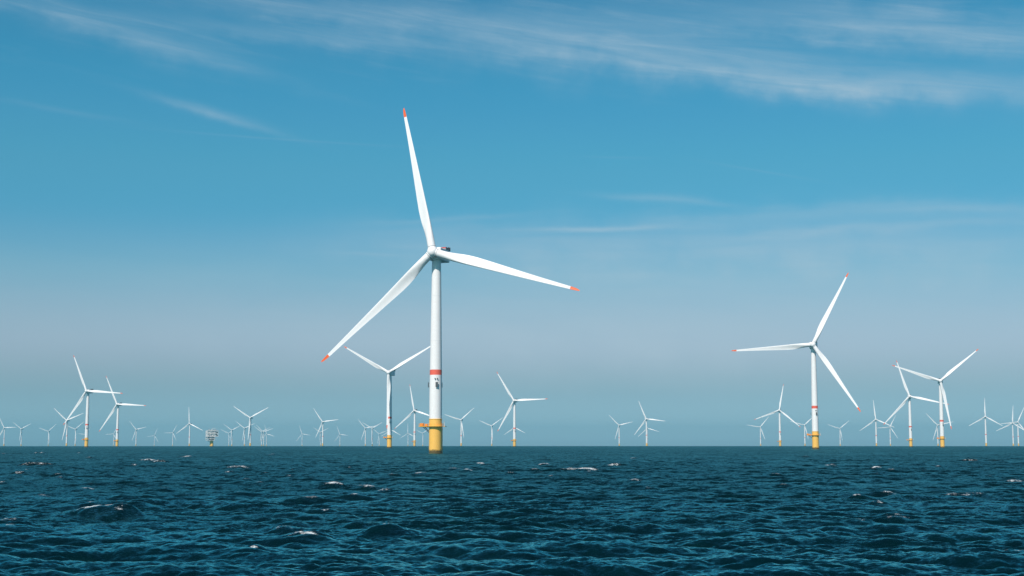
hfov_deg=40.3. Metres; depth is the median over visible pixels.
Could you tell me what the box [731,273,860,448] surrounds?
wind turbine
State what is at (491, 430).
wind turbine
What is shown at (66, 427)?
wind turbine
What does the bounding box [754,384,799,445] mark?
wind turbine
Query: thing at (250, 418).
wind turbine
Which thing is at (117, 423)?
wind turbine
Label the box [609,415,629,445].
wind turbine
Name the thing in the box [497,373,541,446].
wind turbine
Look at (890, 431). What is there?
wind turbine
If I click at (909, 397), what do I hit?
wind turbine
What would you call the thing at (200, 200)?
sky
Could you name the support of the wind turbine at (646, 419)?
in the sea
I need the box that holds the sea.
[0,446,1023,575]
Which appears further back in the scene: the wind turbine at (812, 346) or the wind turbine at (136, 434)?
the wind turbine at (136, 434)
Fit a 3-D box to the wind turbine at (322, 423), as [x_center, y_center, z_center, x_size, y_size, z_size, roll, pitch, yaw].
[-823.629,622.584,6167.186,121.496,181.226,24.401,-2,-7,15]
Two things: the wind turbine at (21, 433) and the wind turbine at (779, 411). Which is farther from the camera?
the wind turbine at (21, 433)
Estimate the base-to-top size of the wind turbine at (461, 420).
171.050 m
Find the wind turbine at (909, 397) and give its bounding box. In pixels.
[883,360,948,446]
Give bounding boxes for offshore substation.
[206,428,218,446]
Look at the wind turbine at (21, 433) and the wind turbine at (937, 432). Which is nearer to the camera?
the wind turbine at (937, 432)
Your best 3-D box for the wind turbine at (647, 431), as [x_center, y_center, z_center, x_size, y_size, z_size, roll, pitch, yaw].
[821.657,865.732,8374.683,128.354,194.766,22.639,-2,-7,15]
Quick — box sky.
[0,0,1023,445]
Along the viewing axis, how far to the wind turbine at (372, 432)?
8506.82 m
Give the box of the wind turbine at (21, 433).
[14,423,29,445]
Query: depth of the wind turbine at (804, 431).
7138.49 m
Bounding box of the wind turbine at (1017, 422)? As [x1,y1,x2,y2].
[1001,408,1023,445]
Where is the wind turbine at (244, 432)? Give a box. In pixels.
[237,422,254,445]
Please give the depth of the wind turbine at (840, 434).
8573.41 m
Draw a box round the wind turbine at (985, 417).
[969,398,1000,445]
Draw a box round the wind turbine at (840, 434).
[830,423,845,445]
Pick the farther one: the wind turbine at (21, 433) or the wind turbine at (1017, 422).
the wind turbine at (21, 433)
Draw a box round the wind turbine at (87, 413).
[63,355,122,446]
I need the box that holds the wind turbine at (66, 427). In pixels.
[55,409,82,445]
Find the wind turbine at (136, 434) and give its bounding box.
[130,422,144,445]
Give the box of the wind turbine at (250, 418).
[235,407,266,445]
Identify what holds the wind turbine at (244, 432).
in the sea
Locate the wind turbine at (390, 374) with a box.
[344,346,429,447]
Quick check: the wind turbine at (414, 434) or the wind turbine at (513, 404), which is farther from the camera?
the wind turbine at (414, 434)
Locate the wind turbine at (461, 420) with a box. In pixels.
[447,408,473,445]
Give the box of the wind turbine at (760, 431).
[749,419,766,445]
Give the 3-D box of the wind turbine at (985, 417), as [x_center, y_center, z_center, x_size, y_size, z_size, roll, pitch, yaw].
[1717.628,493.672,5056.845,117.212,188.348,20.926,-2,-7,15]
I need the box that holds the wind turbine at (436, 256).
[321,108,579,453]
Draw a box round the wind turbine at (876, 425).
[861,401,892,445]
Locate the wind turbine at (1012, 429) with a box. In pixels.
[997,411,1021,445]
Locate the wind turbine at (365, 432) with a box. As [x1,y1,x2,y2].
[359,421,372,445]
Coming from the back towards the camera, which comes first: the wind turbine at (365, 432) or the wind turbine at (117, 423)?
the wind turbine at (365, 432)
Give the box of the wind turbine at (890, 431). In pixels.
[881,415,897,445]
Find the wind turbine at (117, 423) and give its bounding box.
[99,377,145,446]
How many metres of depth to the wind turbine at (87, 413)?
2668.71 m
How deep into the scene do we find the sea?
98.23 m
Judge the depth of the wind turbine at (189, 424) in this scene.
6661.43 m
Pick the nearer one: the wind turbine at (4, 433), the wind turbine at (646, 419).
the wind turbine at (646, 419)
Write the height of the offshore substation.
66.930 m
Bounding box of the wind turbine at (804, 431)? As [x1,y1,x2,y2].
[791,418,811,445]
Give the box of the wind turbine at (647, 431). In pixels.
[639,416,658,440]
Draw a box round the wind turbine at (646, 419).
[634,403,661,445]
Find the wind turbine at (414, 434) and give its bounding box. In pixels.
[398,387,428,445]
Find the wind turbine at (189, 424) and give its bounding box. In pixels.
[177,418,199,445]
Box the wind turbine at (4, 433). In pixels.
[0,419,13,445]
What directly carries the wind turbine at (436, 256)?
in the sea
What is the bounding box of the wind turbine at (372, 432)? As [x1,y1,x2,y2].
[362,422,380,445]
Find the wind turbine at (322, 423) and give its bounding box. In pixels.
[313,408,337,445]
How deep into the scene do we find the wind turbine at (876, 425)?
5601.39 m
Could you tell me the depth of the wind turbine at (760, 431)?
7898.34 m
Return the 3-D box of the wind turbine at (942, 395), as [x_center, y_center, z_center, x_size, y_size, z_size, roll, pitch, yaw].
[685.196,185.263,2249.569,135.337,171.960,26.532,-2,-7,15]
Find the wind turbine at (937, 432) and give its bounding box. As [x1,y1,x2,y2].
[930,418,948,445]
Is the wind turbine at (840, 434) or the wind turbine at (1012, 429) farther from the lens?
the wind turbine at (840, 434)
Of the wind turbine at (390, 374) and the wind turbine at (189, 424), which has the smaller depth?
the wind turbine at (390, 374)
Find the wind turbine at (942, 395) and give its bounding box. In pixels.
[893,349,977,447]
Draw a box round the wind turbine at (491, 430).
[479,418,501,445]

